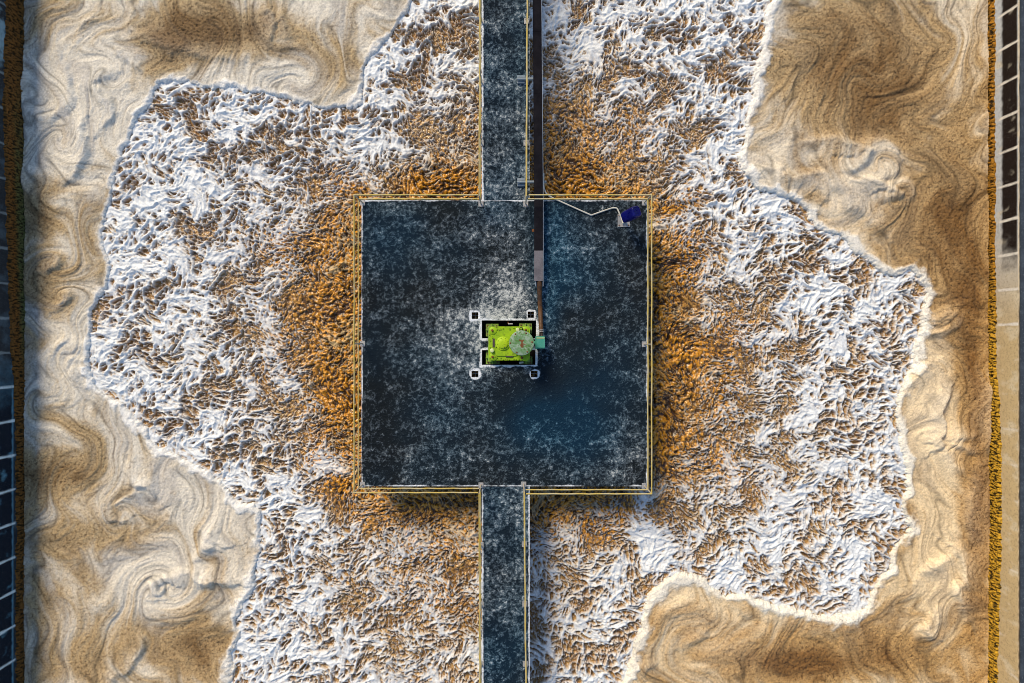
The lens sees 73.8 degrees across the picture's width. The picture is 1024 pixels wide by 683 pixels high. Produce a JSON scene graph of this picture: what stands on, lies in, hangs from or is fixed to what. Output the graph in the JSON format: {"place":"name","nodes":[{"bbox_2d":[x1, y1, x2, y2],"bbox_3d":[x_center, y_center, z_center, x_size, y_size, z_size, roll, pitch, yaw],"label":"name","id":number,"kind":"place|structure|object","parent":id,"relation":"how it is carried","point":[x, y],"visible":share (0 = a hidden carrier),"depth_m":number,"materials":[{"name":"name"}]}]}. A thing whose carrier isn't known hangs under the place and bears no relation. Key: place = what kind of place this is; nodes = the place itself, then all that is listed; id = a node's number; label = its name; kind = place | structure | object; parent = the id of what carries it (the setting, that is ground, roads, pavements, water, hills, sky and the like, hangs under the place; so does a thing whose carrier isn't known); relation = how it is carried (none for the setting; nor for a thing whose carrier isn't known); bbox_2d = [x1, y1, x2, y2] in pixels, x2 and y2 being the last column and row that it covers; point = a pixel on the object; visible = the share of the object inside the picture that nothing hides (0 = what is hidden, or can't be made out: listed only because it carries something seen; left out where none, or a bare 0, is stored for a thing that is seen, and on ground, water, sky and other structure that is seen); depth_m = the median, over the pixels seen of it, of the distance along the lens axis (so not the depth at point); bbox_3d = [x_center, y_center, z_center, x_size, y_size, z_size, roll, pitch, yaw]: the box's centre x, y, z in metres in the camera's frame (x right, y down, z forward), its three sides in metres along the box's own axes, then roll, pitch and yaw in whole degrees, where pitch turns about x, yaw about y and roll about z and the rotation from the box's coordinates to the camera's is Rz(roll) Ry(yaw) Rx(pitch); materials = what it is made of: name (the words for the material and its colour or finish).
{"place":"outdoors","nodes":[
{"label":"outdoors","id":0,"kind":"place"},
{"bbox_2d":[88,0,926,682],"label":"water","id":1,"kind":"structure","parent":0,"point":[782,332],"depth_m":22.02,"materials":[{"name":"white liquid"}]},
{"bbox_2d":[20,0,411,682],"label":"foam","id":2,"kind":"object","parent":1,"relation":"on","point":[142,550],"visible":1,"depth_m":21.93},
{"bbox_2d":[621,0,992,682],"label":"foam","id":3,"kind":"object","parent":1,"relation":"on","point":[867,130],"visible":1,"depth_m":21.93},
{"bbox_2d":[1021,0,1023,682],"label":"ground","id":4,"kind":"structure","parent":0,"point":[1022,341],"depth_m":20.70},
{"bbox_2d":[0,0,17,682],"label":"basin wall","id":5,"kind":"structure","parent":4,"relation":"in","point":[8,542],"depth_m":21.23,"materials":[{"name":"concrete"}]},
{"bbox_2d":[2,0,25,682],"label":"algae","id":6,"kind":"object","parent":5,"relation":"attached to","point":[13,119],"visible":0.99,"depth_m":21.66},
{"bbox_2d":[482,0,529,199],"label":"walkway","id":7,"kind":"structure","parent":4,"relation":"on","point":[503,98],"depth_m":20.71,"materials":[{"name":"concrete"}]},
{"bbox_2d":[478,0,483,206],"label":"guard rail","id":8,"kind":"object","parent":7,"relation":"on","point":[481,82],"visible":1,"depth_m":20.12,"materials":[{"name":"yellow metal"}]},
{"bbox_2d":[523,0,528,206],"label":"guard rail","id":9,"kind":"object","parent":7,"relation":"on","point":[526,141],"visible":1,"depth_m":19.59,"materials":[{"name":"yellow metal"}]},
{"bbox_2d":[517,75,545,83],"bbox_3d":[0.593,-7.920,20.627,0.883,0.155,0.230,0,90,0],"label":"tray bracket","id":10,"kind":"object","parent":7,"relation":"on","point":[521,79],"visible":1,"depth_m":20.58,"materials":[{"name":"grey metal"}]},
{"bbox_2d":[517,178,545,186],"bbox_3d":[0.593,-4.814,20.627,0.883,0.155,0.230,0,90,0],"label":"tray bracket","id":11,"kind":"object","parent":7,"relation":"on","point":[521,182],"visible":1,"depth_m":20.58,"materials":[{"name":"grey metal"}]},
{"bbox_2d":[994,0,1020,682],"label":"basin wall","id":12,"kind":"structure","parent":4,"relation":"in","point":[1007,133],"depth_m":21.12,"materials":[{"name":"concrete"}]},
{"bbox_2d":[987,0,1002,682],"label":"algae","id":13,"kind":"object","parent":12,"relation":"attached to","point":[996,519],"visible":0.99,"depth_m":21.76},
{"label":"basin floor","id":14,"kind":"structure","parent":0,"visible":0},
{"bbox_2d":[362,200,646,485],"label":"aerator platform","id":15,"kind":"structure","parent":14,"relation":"on","point":[436,274],"depth_m":20.70,"materials":[{"name":"concrete"}]},
{"bbox_2d":[353,194,478,493],"bbox_3d":[-2.790,0.065,20.136,3.638,1.125,8.720,0,90,0],"label":"guard rail","id":16,"kind":"object","parent":15,"relation":"on","point":[362,343],"visible":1,"depth_m":19.59,"materials":[{"name":"metal"}]},
{"bbox_2d":[482,486,529,682],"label":"walkway","id":17,"kind":"structure","parent":15,"relation":"attached to","point":[503,643],"depth_m":20.71,"materials":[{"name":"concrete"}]},
{"bbox_2d":[478,482,483,682],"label":"guard rail","id":18,"kind":"object","parent":17,"relation":"on","point":[481,545],"visible":0.99,"depth_m":20.12,"materials":[{"name":"metal"}]},
{"bbox_2d":[521,482,527,682],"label":"guard rail","id":19,"kind":"object","parent":17,"relation":"on","point":[524,602],"visible":1,"depth_m":19.59,"materials":[{"name":"metal"}]},
{"bbox_2d":[486,321,544,363],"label":"aerator drive","id":20,"kind":"structure","parent":15,"relation":"on","point":[511,342],"depth_m":20.37,"materials":[{"name":"green metal"}]},
{"bbox_2d":[537,281,543,335],"bbox_3d":[0.845,-0.978,20.456,0.164,0.356,1.818,-2,90,0],"label":"cable pipe","id":21,"kind":"object","parent":20,"relation":"attached to","point":[539,300],"visible":1,"depth_m":20.45,"materials":[{"name":"brown metal"}]},
{"bbox_2d":[532,0,542,286],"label":"cable tray","id":22,"kind":"object","parent":15,"relation":"on","point":[537,230],"visible":1,"depth_m":20.40,"materials":[{"name":"metal"}]},
{"bbox_2d":[543,173,623,223],"bbox_3d":[2.111,-4.227,20.611,2.848,0.168,0.574,25,90,0],"label":"conduit","id":23,"kind":"object","parent":15,"relation":"on","point":[582,210],"visible":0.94,"depth_m":20.65,"materials":[{"name":"white plastic"}]},
{"bbox_2d":[526,194,652,494],"bbox_3d":[2.245,0.083,20.136,3.684,1.125,8.756,0,90,0],"label":"guard rail","id":24,"kind":"object","parent":15,"relation":"on","point":[645,201],"visible":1,"depth_m":20.13,"materials":[{"name":"metal"}]},
{"bbox_2d":[618,214,629,226],"bbox_3d":[3.388,-3.665,20.302,0.370,0.792,0.385,0,90,0],"label":"control post","id":25,"kind":"object","parent":15,"relation":"on","point":[626,224],"visible":0.46,"depth_m":20.68,"materials":[{"name":"metal"}]},
{"bbox_2d":[621,206,640,222],"bbox_3d":[3.466,-3.704,19.881,0.290,0.598,0.330,-18,90,-27],"label":"rain hood","id":26,"kind":"object","parent":25,"relation":"on","point":[630,214],"visible":1,"depth_m":19.68,"materials":[{"name":"blue plastic"}]}
]}

